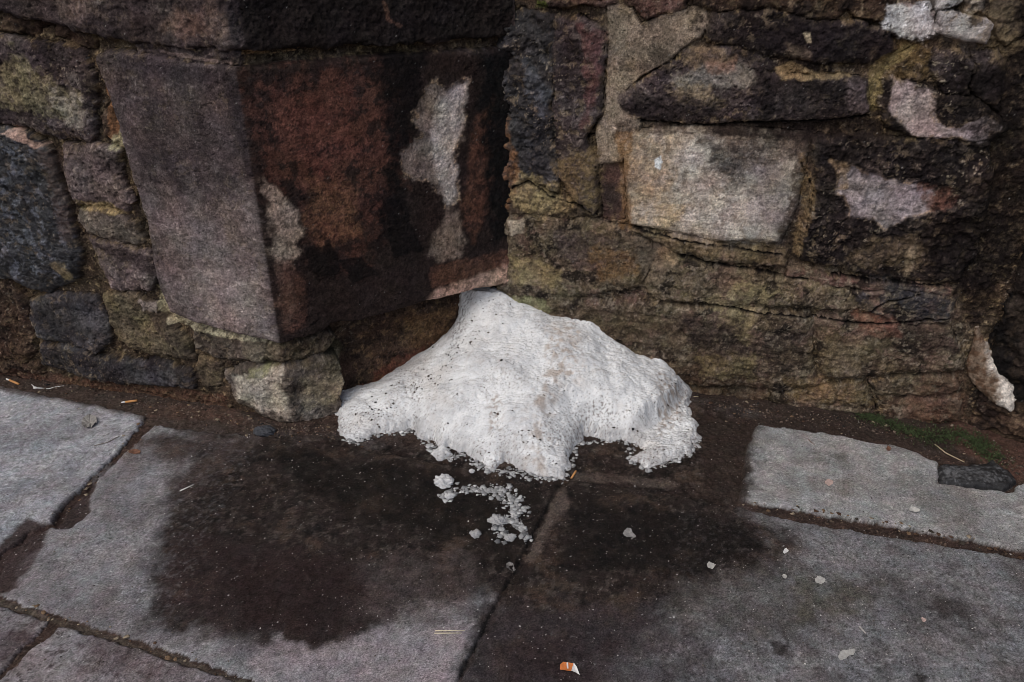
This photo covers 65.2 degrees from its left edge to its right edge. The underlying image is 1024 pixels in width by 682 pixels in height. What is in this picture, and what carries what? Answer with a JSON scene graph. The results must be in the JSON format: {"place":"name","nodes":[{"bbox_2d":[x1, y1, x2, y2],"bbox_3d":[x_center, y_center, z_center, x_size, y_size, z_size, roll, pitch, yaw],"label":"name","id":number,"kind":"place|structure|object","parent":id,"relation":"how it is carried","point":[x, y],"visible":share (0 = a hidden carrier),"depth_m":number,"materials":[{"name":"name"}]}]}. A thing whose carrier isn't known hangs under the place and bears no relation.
{"place":"outdoors","nodes":[
{"label":"outdoors","id":0,"kind":"place"},
{"bbox_2d":[435,630,464,630],"bbox_3d":[-0.130,0.609,1.682,0.062,0.003,0.004,0,29,0],"label":"matchstick","id":1,"kind":"object","parent":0,"point":[449,630],"visible":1,"depth_m":1.68,"materials":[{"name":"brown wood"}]},
{"bbox_2d":[0,375,1023,681],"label":"pavement","id":2,"kind":"structure","parent":0,"point":[284,601],"depth_m":1.88,"materials":[{"name":"stone"}]},
{"bbox_2d":[5,378,19,384],"bbox_3d":[-1.593,0.128,2.550,0.072,0.007,0.007,15,33,26],"label":"cigarette butt","id":3,"kind":"object","parent":2,"relation":"on","point":[12,381],"visible":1,"depth_m":2.54,"materials":[{"name":"paper"}]},
{"bbox_2d":[81,414,96,427],"bbox_3d":[-1.237,0.233,2.340,0.040,0.010,0.074,-15,32,-24],"label":"dead leaf","id":4,"kind":"object","parent":2,"relation":"on","point":[89,420],"visible":1,"depth_m":2.34,"materials":[{"name":"beige plant"}]},
{"bbox_2d":[121,400,137,402],"bbox_3d":[-1.171,0.185,2.445,0.048,0.007,0.007,-5,29,-10],"label":"cigarette butt","id":5,"kind":"object","parent":2,"relation":"on","point":[128,401],"visible":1,"depth_m":2.44,"materials":[{"name":"paper"}]},
{"bbox_2d":[129,449,139,453],"bbox_3d":[-1.049,0.307,2.224,0.034,0.004,0.023,0,29,0],"label":"dead leaf","id":6,"kind":"object","parent":2,"relation":"on","point":[134,451],"visible":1,"depth_m":2.23,"materials":[{"name":"brown plant"}]},
{"bbox_2d":[0,0,497,412],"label":"rubble wall","id":7,"kind":"structure","parent":2,"relation":"on","point":[83,302],"depth_m":2.23,"materials":[{"name":"stone"}]},
{"bbox_2d":[253,425,275,436],"bbox_3d":[-0.715,0.259,2.304,0.067,0.030,0.046,0,29,0],"label":"pebble","id":8,"kind":"object","parent":2,"relation":"on","point":[265,430],"visible":1,"depth_m":2.29,"materials":[{"name":"stone"}]},
{"bbox_2d":[59,0,514,422],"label":"stone buttress","id":9,"kind":"structure","parent":2,"relation":"on","point":[330,229],"depth_m":2.10,"materials":[{"name":"stone"}]},
{"bbox_2d":[433,473,453,488],"bbox_3d":[-0.179,0.369,2.105,0.056,0.030,0.050,0,29,0],"label":"snow clod","id":10,"kind":"object","parent":2,"relation":"on","point":[442,481],"visible":1,"depth_m":2.09,"materials":[{"name":"white snow"}]},
{"bbox_2d":[444,492,454,498],"bbox_3d":[-0.160,0.398,2.057,0.027,0.017,0.021,-13,32,-23],"label":"snow clod","id":11,"kind":"object","parent":2,"relation":"on","point":[449,495],"visible":1,"depth_m":2.05,"materials":[{"name":"white snow"}]},
{"bbox_2d":[469,529,480,538],"bbox_3d":[-0.088,0.466,1.936,0.032,0.017,0.027,-12,31,-20],"label":"snow clod","id":12,"kind":"object","parent":2,"relation":"on","point":[475,533],"visible":1,"depth_m":1.93,"materials":[{"name":"white snow"}]},
{"bbox_2d":[487,514,505,524],"bbox_3d":[-0.035,0.442,1.977,0.044,0.023,0.037,20,35,31],"label":"snow clod","id":13,"kind":"object","parent":2,"relation":"on","point":[497,519],"visible":1,"depth_m":1.97,"materials":[{"name":"white snow"}]},
{"bbox_2d":[503,533,516,541],"bbox_3d":[-0.004,0.473,1.924,0.034,0.018,0.027,0,29,0],"label":"snow clod","id":14,"kind":"object","parent":2,"relation":"on","point":[511,537],"visible":1,"depth_m":1.92,"materials":[{"name":"white snow"}]},
{"bbox_2d":[506,562,514,570],"bbox_3d":[-0.004,0.521,1.846,0.020,0.011,0.025,0,29,0],"label":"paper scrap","id":15,"kind":"object","parent":2,"relation":"on","point":[508,564],"visible":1,"depth_m":1.85,"materials":[{"name":"grey paper"}]},
{"bbox_2d":[0,375,1023,474],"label":"earth crumbs","id":16,"kind":"object","parent":2,"relation":"on","point":[333,437],"visible":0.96,"depth_m":2.36,"materials":[{"name":"soil"}]},
{"bbox_2d":[1,402,1023,681],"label":"grit","id":17,"kind":"object","parent":2,"relation":"on","point":[527,552],"visible":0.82,"depth_m":1.86,"materials":[{"name":"stone"}]},
{"bbox_2d":[334,287,701,478],"bbox_3d":[-0.019,0.100,2.333,1.154,0.293,0.575,7,30,12],"label":"snow pile","id":18,"kind":"object","parent":2,"relation":"on","point":[532,344],"visible":0.91,"depth_m":2.32,"materials":[{"name":"white snow"}]},
{"bbox_2d":[355,299,692,464],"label":"dirt specks","id":19,"kind":"object","parent":18,"relation":"on","point":[484,387],"visible":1,"depth_m":2.34,"materials":[{"name":"soil"}]},
{"bbox_2d":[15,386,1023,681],"bbox_3d":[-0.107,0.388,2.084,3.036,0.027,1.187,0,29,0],"label":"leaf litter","id":20,"kind":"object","parent":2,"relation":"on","point":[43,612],"visible":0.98,"depth_m":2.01,"materials":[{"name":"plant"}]},
{"bbox_2d":[342,428,701,544],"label":"snow crumbs","id":21,"kind":"object","parent":2,"relation":"on","point":[516,510],"visible":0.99,"depth_m":2.09,"materials":[{"name":"white snow"}]},
{"bbox_2d":[560,662,579,674],"bbox_3d":[0.118,0.652,1.599,0.044,0.006,0.023,11,31,19],"label":"packet scrap","id":22,"kind":"object","parent":2,"relation":"on","point":[567,666],"visible":1,"depth_m":1.60,"materials":[{"name":"plastic"}]},
{"bbox_2d":[623,528,635,537],"bbox_3d":[0.282,0.466,1.938,0.026,0.004,0.035,-8,30,-14],"label":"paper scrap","id":23,"kind":"object","parent":2,"relation":"on","point":[627,532],"visible":1,"depth_m":1.94,"materials":[{"name":"white paper"}]},
{"bbox_2d":[707,561,714,568],"bbox_3d":[0.459,0.518,1.847,0.019,0.002,0.022,19,34,30],"label":"gum spot","id":24,"kind":"object","parent":2,"relation":"on","point":[710,565],"visible":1,"depth_m":1.84,"materials":[{"name":"white"}]},
{"bbox_2d":[494,0,1023,423],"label":"stone wall","id":25,"kind":"structure","parent":2,"relation":"on","point":[811,203],"depth_m":2.15,"materials":[{"name":"stone"}]},
{"bbox_2d":[815,576,825,583],"bbox_3d":[0.696,0.540,1.807,0.024,0.003,0.021,-23,36,-35],"label":"gum spot","id":26,"kind":"object","parent":2,"relation":"on","point":[820,579],"visible":1,"depth_m":1.81,"materials":[{"name":"white"}]},
{"bbox_2d":[825,479,832,485],"bbox_3d":[0.831,0.370,2.097,0.027,0.003,0.021,-24,37,-37],"label":"gum spot","id":27,"kind":"object","parent":2,"relation":"on","point":[828,482],"visible":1,"depth_m":2.10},
{"bbox_2d":[838,649,854,659],"bbox_3d":[0.682,0.637,1.632,0.048,0.003,0.017,-13,32,-22],"label":"gum spot","id":28,"kind":"object","parent":2,"relation":"on","point":[843,654],"visible":1,"depth_m":1.63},
{"bbox_2d":[909,505,919,512],"bbox_3d":[1.004,0.421,2.000,0.023,0.009,0.027,-16,33,-27],"label":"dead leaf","id":29,"kind":"object","parent":2,"relation":"on","point":[914,509],"visible":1,"depth_m":2.00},
{"bbox_2d":[845,412,1014,467],"bbox_3d":[1.199,0.256,2.304,0.447,0.026,0.177,17,33,28],"label":"moss","id":30,"kind":"object","parent":2,"relation":"on","point":[878,419],"visible":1,"depth_m":2.28,"materials":[{"name":"green plant"}]},
{"bbox_2d":[934,444,963,461],"bbox_3d":[1.211,0.312,2.219,0.012,0.010,0.089,-18,34,-29],"label":"straw","id":31,"kind":"object","parent":2,"relation":"on","point":[947,453],"visible":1,"depth_m":2.22,"materials":[{"name":"beige plant"}]},
{"bbox_2d":[937,460,1015,491],"bbox_3d":[1.231,0.356,2.132,0.219,0.025,0.128,0,29,0],"label":"broken stone","id":32,"kind":"object","parent":2,"relation":"on","point":[991,475],"visible":0.99,"depth_m":2.11,"materials":[{"name":"stone"}]},
{"bbox_2d":[965,235,1023,442],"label":"dark buttress","id":33,"kind":"structure","parent":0,"point":[1006,336],"depth_m":2.20,"materials":[{"name":"stone"}]},
{"bbox_2d":[966,326,1016,411],"bbox_3d":[1.361,0.061,2.249,0.174,0.251,0.113,19,34,31],"label":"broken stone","id":34,"kind":"object","parent":33,"relation":"on","point":[990,382],"visible":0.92,"depth_m":2.22,"materials":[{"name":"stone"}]}
]}

